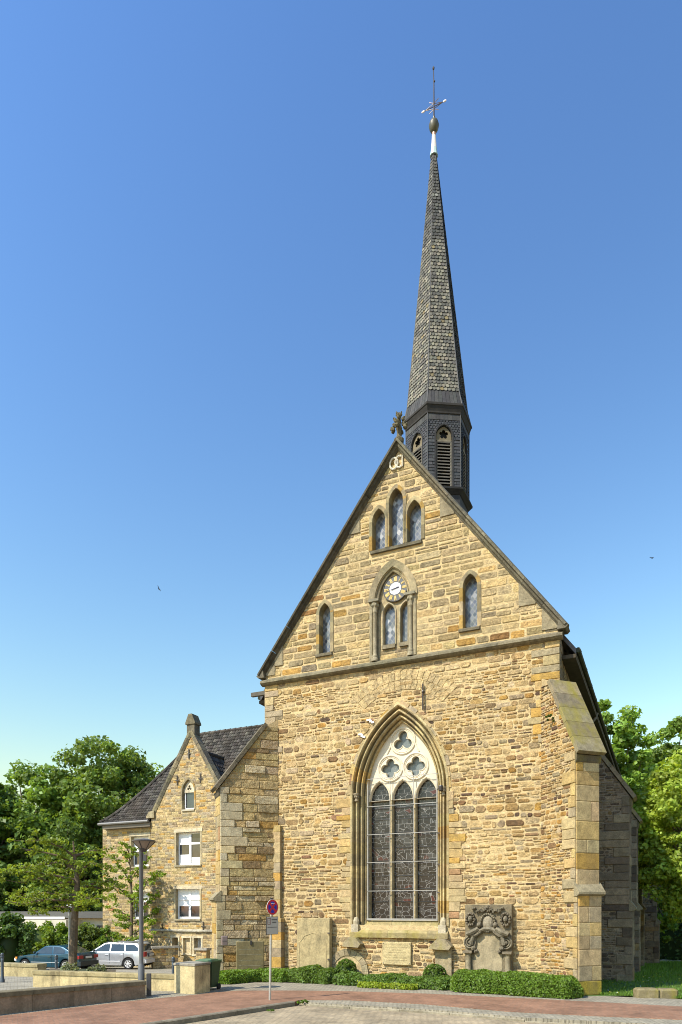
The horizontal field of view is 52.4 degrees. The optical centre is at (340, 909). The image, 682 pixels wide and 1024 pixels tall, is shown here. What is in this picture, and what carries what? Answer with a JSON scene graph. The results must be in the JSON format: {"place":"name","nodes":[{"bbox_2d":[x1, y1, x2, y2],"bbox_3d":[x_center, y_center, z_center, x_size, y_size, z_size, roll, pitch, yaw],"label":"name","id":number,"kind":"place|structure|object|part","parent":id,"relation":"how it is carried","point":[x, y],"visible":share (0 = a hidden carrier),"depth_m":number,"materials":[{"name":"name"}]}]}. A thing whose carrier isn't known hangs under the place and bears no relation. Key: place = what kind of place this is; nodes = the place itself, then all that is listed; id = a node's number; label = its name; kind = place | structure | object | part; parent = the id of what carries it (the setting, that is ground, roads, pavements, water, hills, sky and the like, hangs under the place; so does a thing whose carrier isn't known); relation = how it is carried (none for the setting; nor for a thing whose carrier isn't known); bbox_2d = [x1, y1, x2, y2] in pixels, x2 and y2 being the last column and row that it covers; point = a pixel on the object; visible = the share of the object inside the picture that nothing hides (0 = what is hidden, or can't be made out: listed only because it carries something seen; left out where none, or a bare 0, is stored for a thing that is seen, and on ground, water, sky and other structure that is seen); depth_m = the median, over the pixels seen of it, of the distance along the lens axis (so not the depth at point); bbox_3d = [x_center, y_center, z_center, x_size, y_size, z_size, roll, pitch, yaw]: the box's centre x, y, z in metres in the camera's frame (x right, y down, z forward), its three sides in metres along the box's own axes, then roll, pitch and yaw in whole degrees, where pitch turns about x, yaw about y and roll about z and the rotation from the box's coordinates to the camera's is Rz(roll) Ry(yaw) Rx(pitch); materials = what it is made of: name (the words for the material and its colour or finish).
{"place":"outdoors","nodes":[
{"label":"outdoors","id":0,"kind":"place"},
{"bbox_2d":[0,966,293,990],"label":"forecourt","id":1,"kind":"structure","parent":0,"point":[13,982],"depth_m":27.36,"materials":[{"name":"grey stone"}]},
{"bbox_2d":[0,953,4,982],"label":"bollard","id":2,"kind":"object","parent":1,"relation":"on","point":[2,979],"visible":0.96,"depth_m":25.16,"materials":[{"name":"metal"}]},
{"bbox_2d":[0,911,36,961],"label":"shrub","id":3,"kind":"object","parent":1,"relation":"on","point":[17,938],"visible":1,"depth_m":36.63,"materials":[{"name":"green plant"}]},
{"bbox_2d":[0,782,41,910],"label":"broadleaf tree","id":4,"kind":"object","parent":1,"relation":"on","point":[7,850],"visible":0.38,"depth_m":55.03,"materials":[{"name":"green plant"}]},
{"bbox_2d":[0,962,46,976],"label":"wall","id":5,"kind":"structure","parent":1,"relation":"on","point":[18,969],"depth_m":29.96,"materials":[{"name":"concrete"}]},
{"bbox_2d":[25,921,63,953],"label":"shrub","id":6,"kind":"object","parent":1,"relation":"on","point":[48,931],"visible":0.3,"depth_m":42.61,"materials":[{"name":"green plant"}]},
{"bbox_2d":[0,905,102,929],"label":"flat roofed building","id":7,"kind":"structure","parent":1,"relation":"on","point":[95,918],"depth_m":49.52,"materials":[{"name":"paint"}]},
{"bbox_2d":[54,955,57,968],"bbox_3d":[-10.922,2.228,26.600,0.170,1.045,0.166,0,0,0],"label":"bollard","id":8,"kind":"object","parent":1,"relation":"on","point":[56,961],"visible":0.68,"depth_m":26.56,"materials":[{"name":"metal"}]},
{"bbox_2d":[14,945,98,968],"bbox_3d":[-14.899,2.489,36.344,4.130,1.303,1.907,0,0,18],"label":"hatchback car","id":9,"kind":"object","parent":1,"relation":"on","point":[85,957],"visible":0.68,"depth_m":35.65,"materials":[{"name":"teal paint"}]},
{"bbox_3d":[-15.280,2.065,35.752,1.020,0.355,0.135,0,0,18],"label":"side window","id":10,"kind":"part","parent":9,"relation":"part of","materials":[{"name":"blue glass"}]},
{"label":"side window","id":11,"kind":"part","parent":9,"relation":"part of","materials":[{"name":"blue glass"}]},
{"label":"rear window","id":12,"kind":"part","parent":9,"relation":"part of","materials":[{"name":"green glass"}]},
{"bbox_2d":[41,920,78,946],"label":"shrub","id":13,"kind":"object","parent":1,"relation":"on","point":[61,930],"visible":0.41,"depth_m":43.00,"materials":[{"name":"green plant"}]},
{"bbox_2d":[68,910,70,960],"bbox_3d":[-10.296,1.422,26.300,0.083,2.957,0.083,0,0,-22],"label":"metal pole","id":14,"kind":"object","parent":1,"relation":"on","point":[69,918],"visible":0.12,"depth_m":26.27,"materials":[{"name":"grey metal"}]},
{"bbox_2d":[49,968,115,971],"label":"planter soil","id":15,"kind":"structure","parent":1,"relation":"on","point":[110,970],"depth_m":25.41,"materials":[{"name":"brown soil"}]},
{"bbox_2d":[0,828,132,966],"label":"young tree","id":16,"kind":"object","parent":15,"relation":"on","point":[74,900],"visible":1,"depth_m":24.99,"materials":[{"name":"green plant"}]},
{"bbox_2d":[60,961,106,971],"bbox_3d":[-9.075,2.207,24.468,1.795,0.836,0.927,0,0,0],"label":"ground cover","id":17,"kind":"object","parent":15,"relation":"on","point":[67,967],"visible":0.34,"depth_m":24.31,"materials":[{"name":"green plant"}]},
{"bbox_2d":[64,922,102,950],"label":"shrub","id":18,"kind":"object","parent":1,"relation":"on","point":[88,935],"visible":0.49,"depth_m":42.57,"materials":[{"name":"green plant"}]},
{"bbox_2d":[32,970,173,990],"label":"planter wall","id":19,"kind":"structure","parent":1,"relation":"on","point":[159,981],"depth_m":23.03,"materials":[{"name":"concrete"}]},
{"bbox_2d":[90,925,120,950],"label":"shrub","id":20,"kind":"object","parent":1,"relation":"on","point":[104,939],"visible":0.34,"depth_m":42.92,"materials":[{"name":"green plant"}]},
{"bbox_2d":[90,941,154,968],"bbox_3d":[-12.881,2.537,39.506,4.600,1.513,2.047,0,0,11],"label":"estate car","id":21,"kind":"object","parent":1,"relation":"on","point":[125,954],"visible":0.62,"depth_m":38.61,"materials":[{"name":"silver metal"}]},
{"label":"side window","id":22,"kind":"part","parent":21,"relation":"part of","materials":[{"name":"blue glass"}]},
{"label":"side window","id":23,"kind":"part","parent":21,"relation":"part of","materials":[{"name":"blue glass"}]},
{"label":"side window","id":24,"kind":"part","parent":21,"relation":"part of","materials":[{"name":"blue glass"}]},
{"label":"rear window","id":25,"kind":"part","parent":21,"relation":"part of","materials":[{"name":"black glass"}]},
{"bbox_2d":[92,841,166,940],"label":"young tree","id":26,"kind":"object","parent":1,"relation":"on","point":[121,916],"visible":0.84,"depth_m":40.47,"materials":[{"name":"green plant"}]},
{"bbox_2d":[151,946,179,968],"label":"courtyard wall","id":27,"kind":"structure","parent":1,"relation":"on","point":[163,955],"depth_m":39.57,"materials":[{"name":"stone"}]},
{"bbox_2d":[171,957,174,973],"bbox_3d":[-5.781,2.138,23.900,0.170,1.065,0.166,0,0,0],"label":"bollard","id":28,"kind":"object","parent":1,"relation":"on","point":[173,960],"visible":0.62,"depth_m":23.85,"materials":[{"name":"metal"}]},
{"bbox_2d":[97,713,262,967],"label":"cloister wing","id":29,"kind":"structure","parent":1,"relation":"on","point":[170,809],"depth_m":40.96,"materials":[{"name":"beige stone"}]},
{"bbox_2d":[129,832,150,867],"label":"window","id":30,"kind":"structure","parent":29,"relation":"in","point":[134,862],"depth_m":42.57,"materials":[{"name":"paint"}]},
{"bbox_2d":[133,889,150,919],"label":"window","id":31,"kind":"structure","parent":29,"relation":"in","point":[145,891],"depth_m":42.44,"materials":[{"name":"paint"}]},
{"bbox_2d":[173,885,201,920],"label":"window","id":32,"kind":"structure","parent":29,"relation":"in","point":[187,899],"depth_m":40.69,"materials":[{"name":"paint"}]},
{"bbox_2d":[174,828,202,866],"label":"window","id":33,"kind":"structure","parent":29,"relation":"in","point":[187,843],"depth_m":40.66,"materials":[{"name":"glass"}]},
{"bbox_2d":[181,777,195,810],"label":"attic window","id":34,"kind":"structure","parent":29,"relation":"in","point":[188,790],"depth_m":40.60,"materials":[{"name":"stone"}]},
{"bbox_2d":[194,948,211,959],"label":"courtyard wall","id":35,"kind":"structure","parent":1,"relation":"on","point":[202,953],"depth_m":37.10,"materials":[{"name":"stone"}]},
{"bbox_2d":[236,941,263,969],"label":"grave slab","id":36,"kind":"structure","parent":1,"relation":"on","point":[249,954],"depth_m":25.45,"materials":[{"name":"stone"}]},
{"bbox_2d":[218,967,288,983],"bbox_3d":[-3.179,2.363,25.281,2.906,0.534,1.561,0,0,-21],"label":"clipped hedge","id":37,"kind":"object","parent":1,"relation":"on","point":[233,976],"visible":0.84,"depth_m":24.94,"materials":[{"name":"green plant"}]},
{"bbox_2d":[285,964,338,984],"bbox_3d":[-1.078,2.294,25.062,2.288,0.701,1.239,0,0,32],"label":"loose hedge","id":38,"kind":"object","parent":1,"relation":"on","point":[316,974],"visible":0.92,"depth_m":24.58,"materials":[{"name":"green plant"}]},
{"bbox_2d":[297,918,331,967],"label":"grave slab","id":39,"kind":"structure","parent":1,"relation":"on","point":[314,940],"depth_m":25.93,"materials":[{"name":"stone"}]},
{"bbox_2d":[336,958,356,971],"bbox_3d":[0.190,2.185,25.126,0.813,0.884,0.821,0,0,0],"label":"box ball","id":40,"kind":"object","parent":1,"relation":"on","point":[342,965],"visible":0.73,"depth_m":24.92,"materials":[{"name":"green plant"}]},
{"bbox_2d":[422,963,446,977],"bbox_3d":[3.208,2.223,23.715,0.869,0.801,0.863,0,0,0],"label":"box ball","id":41,"kind":"object","parent":1,"relation":"on","point":[434,970],"visible":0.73,"depth_m":23.53,"materials":[{"name":"green plant"}]},
{"bbox_2d":[0,991,681,1023],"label":"pavement","id":42,"kind":"structure","parent":0,"point":[143,1011],"depth_m":18.68,"materials":[{"name":"red brick"}]},
{"bbox_2d":[266,898,277,999],"bbox_3d":[-2.020,1.222,20.036,0.123,3.158,0.470,0,0,41],"label":"traffic sign","id":43,"kind":"object","parent":42,"relation":"on","point":[271,921],"visible":0.99,"depth_m":20.00,"materials":[{"name":"metal"}]},
{"bbox_2d":[0,982,681,1015],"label":"paved apron","id":44,"kind":"object","parent":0,"point":[261,986],"visible":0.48,"depth_m":21.92,"materials":[{"name":"stone"}]},
{"bbox_2d":[0,980,145,1014],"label":"wall","id":45,"kind":"structure","parent":44,"relation":"on","point":[27,1000],"depth_m":18.69,"materials":[{"name":"concrete"}]},
{"bbox_2d":[132,838,155,980],"bbox_3d":[-5.983,0.265,21.050,0.698,4.870,0.698,0,0,0],"label":"street lamp","id":46,"kind":"object","parent":44,"relation":"on","point":[143,845],"visible":0.94,"depth_m":20.99,"materials":[{"name":"metal"}]},
{"bbox_2d":[146,973,150,995],"bbox_3d":[-5.818,2.270,21.000,0.140,0.700,0.140,0,0,-10],"label":"square post","id":47,"kind":"object","parent":44,"relation":"on","point":[148,984],"visible":1,"depth_m":20.93,"materials":[{"name":"concrete"}]},
{"bbox_2d":[173,961,210,993],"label":"stone pillar","id":48,"kind":"structure","parent":44,"relation":"on","point":[191,977],"depth_m":21.68,"materials":[{"name":"stone"}]},
{"bbox_2d":[195,958,221,988],"bbox_3d":[-4.326,2.104,22.775,0.640,1.008,0.734,0,0,20],"label":"wheeled bin","id":49,"kind":"object","parent":44,"relation":"on","point":[215,964],"visible":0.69,"depth_m":22.60,"materials":[{"name":"plastic"}]},
{"bbox_2d":[357,980,417,989],"bbox_3d":[1.520,2.499,23.072,2.182,0.261,0.538,0,0,24],"label":"ground cover","id":50,"kind":"object","parent":44,"relation":"on","point":[381,985],"visible":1,"depth_m":22.91,"materials":[{"name":"green plant"}]},
{"bbox_2d":[332,970,451,989],"bbox_3d":[1.745,2.364,23.620,4.531,0.550,1.044,0,0,26],"label":"loose hedge","id":51,"kind":"object","parent":44,"relation":"on","point":[351,978],"visible":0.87,"depth_m":23.31,"materials":[{"name":"green plant"}]},
{"bbox_2d":[449,968,583,998],"bbox_3d":[5.388,2.250,21.668,4.253,0.749,1.447,0,0,31],"label":"clipped hedge","id":52,"kind":"object","parent":44,"relation":"on","point":[517,983],"visible":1,"depth_m":21.10,"materials":[{"name":"green plant"}]},
{"bbox_2d":[0,0,681,812],"label":"sky","id":53,"kind":"structure","parent":0,"point":[213,212],"materials":[{"name":"blue"}]},
{"bbox_2d":[186,1004,551,1023],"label":"road","id":54,"kind":"structure","parent":0,"point":[299,1014],"depth_m":17.39,"materials":[{"name":"grey stone"}]},
{"bbox_2d":[140,1001,294,1023],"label":"kerb","id":55,"kind":"structure","parent":54,"relation":"on","point":[210,1016],"depth_m":17.54,"materials":[{"name":"concrete"}]},
{"bbox_2d":[299,1003,574,1023],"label":"kerb","id":56,"kind":"structure","parent":54,"relation":"on","point":[427,1012],"depth_m":18.18,"materials":[{"name":"concrete"}]},
{"bbox_2d":[297,999,308,1003],"bbox_3d":[-1.075,2.599,19.732,0.395,0.147,0.271,0,0,0],"label":"weed tuft","id":57,"kind":"object","parent":56,"relation":"on","point":[303,1001],"visible":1,"depth_m":19.67,"materials":[{"name":"green plant"}]},
{"bbox_2d":[300,1000,681,1023],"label":"sett strip","id":58,"kind":"object","parent":54,"relation":"on","point":[559,1018],"visible":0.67,"depth_m":17.33,"materials":[{"name":"stone"}]},
{"bbox_2d":[585,960,681,995],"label":"lawn","id":59,"kind":"structure","parent":0,"point":[666,983],"depth_m":23.88,"materials":[{"name":"green plant"}]},
{"bbox_2d":[598,699,655,808],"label":"broadleaf tree","id":60,"kind":"object","parent":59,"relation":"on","point":[633,771],"visible":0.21,"depth_m":56.26,"materials":[{"name":"green plant"}]},
{"bbox_2d":[633,987,677,998],"bbox_3d":[9.386,2.490,20.696,1.197,0.320,0.440,0,0,6],"label":"stone block","id":61,"kind":"object","parent":59,"relation":"on","point":[651,992],"depth_m":20.51,"materials":[{"name":"beige stone"}]},
{"bbox_2d":[634,748,681,922],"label":"broadleaf tree","id":62,"kind":"object","parent":59,"relation":"on","point":[659,812],"visible":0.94,"depth_m":35.10,"materials":[{"name":"green plant"}]},
{"bbox_2d":[657,846,680,942],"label":"broadleaf tree","id":63,"kind":"object","parent":59,"relation":"on","point":[666,924],"visible":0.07,"depth_m":46.97,"materials":[{"name":"green plant"}]},
{"bbox_2d":[657,910,681,960],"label":"tall hedge","id":64,"kind":"object","parent":59,"relation":"on","point":[671,949],"visible":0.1,"depth_m":51.93,"materials":[{"name":"green plant"}]},
{"bbox_3d":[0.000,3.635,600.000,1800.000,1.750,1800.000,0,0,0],"label":"ground","id":65,"kind":"structure","parent":0,"visible":0},
{"bbox_2d":[0,759,101,910],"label":"broadleaf tree","id":66,"kind":"object","parent":65,"relation":"on","point":[45,796],"visible":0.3,"depth_m":57.32,"materials":[{"name":"green plant"}]},
{"bbox_2d":[18,812,102,910],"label":"broadleaf tree","id":67,"kind":"object","parent":65,"relation":"on","point":[69,832],"visible":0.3,"depth_m":54.66,"materials":[{"name":"green plant"}]},
{"bbox_2d":[48,735,163,910],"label":"broadleaf tree","id":68,"kind":"object","parent":65,"relation":"on","point":[121,784],"visible":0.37,"depth_m":58.77,"materials":[{"name":"green plant"}]},
{"bbox_2d":[209,66,660,995],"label":"church","id":69,"kind":"structure","parent":65,"relation":"on","point":[415,768],"depth_m":25.19,"materials":[{"name":"stone"}]},
{"bbox_2d":[221,936,227,944],"bbox_3d":[-4.351,1.137,25.847,0.220,0.340,0.247,0,0,-20],"label":"wall box","id":70,"kind":"object","parent":69,"relation":"attached to","point":[224,940],"visible":1,"depth_m":25.75,"materials":[{"name":"paint"}]},
{"bbox_2d":[315,599,332,657],"bbox_3d":[-0.560,-10.613,26.220,0.721,2.138,0.470,0,0,25],"label":"lancet window","id":71,"kind":"structure","parent":69,"relation":"in","point":[324,614],"depth_m":26.22,"materials":[{"name":"glass"}]},
{"bbox_2d":[369,505,387,550],"bbox_3d":[1.443,-13.890,25.330,0.752,1.630,0.390,0,0,25],"label":"lancet window","id":72,"kind":"structure","parent":69,"relation":"in","point":[378,519],"depth_m":25.41,"materials":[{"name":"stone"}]},
{"bbox_2d":[368,559,416,661],"bbox_3d":[1.902,-10.818,25.044,1.871,3.596,0.520,0,0,25],"label":"clock window","id":73,"kind":"structure","parent":69,"relation":"in","point":[394,623],"depth_m":25.08,"materials":[{"name":"stone"}]},
{"bbox_2d":[370,484,421,554],"bbox_3d":[2.034,-14.111,25.016,1.949,2.332,0.460,0,0,25],"label":"lancet window","id":74,"kind":"structure","parent":69,"relation":"in","point":[396,497],"depth_m":25.11,"materials":[{"name":"stone"}]},
{"bbox_2d":[382,942,411,964],"bbox_3d":[1.996,1.549,24.823,1.085,0.806,0.121,0,0,25],"label":"inscribed plaque","id":75,"kind":"object","parent":69,"relation":"attached to","point":[396,953],"visible":1,"depth_m":24.77,"materials":[{"name":"stone"}]},
{"bbox_2d":[350,703,448,938],"bbox_3d":[2.178,-3.219,25.114,3.760,8.438,0.840,0,0,25],"label":"great window","id":76,"kind":"structure","parent":69,"relation":"in","point":[399,817],"depth_m":25.37,"materials":[{"name":"glass"}]},
{"bbox_2d":[404,496,424,542],"bbox_3d":[2.671,-13.879,24.757,0.775,1.607,0.390,0,0,25],"label":"lancet window","id":77,"kind":"structure","parent":69,"relation":"in","point":[415,509],"depth_m":24.83,"materials":[{"name":"glass"}]},
{"bbox_2d":[458,570,480,632],"bbox_3d":[4.472,-10.602,23.873,0.762,2.108,0.470,0,0,25],"label":"lancet window","id":78,"kind":"structure","parent":69,"relation":"in","point":[470,583],"depth_m":23.92,"materials":[{"name":"glass"}]},
{"bbox_2d":[463,904,512,971],"bbox_3d":[4.929,1.208,23.253,1.644,2.784,0.488,0,0,25],"label":"epitaph stone","id":79,"kind":"object","parent":69,"relation":"attached to","point":[488,941],"visible":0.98,"depth_m":23.20,"materials":[{"name":"grey stone"}]},
{"bbox_2d":[644,715,681,846],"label":"broadleaf tree","id":80,"kind":"object","parent":65,"relation":"on","point":[667,733],"visible":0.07,"depth_m":60.38,"materials":[{"name":"green plant"}]}
]}

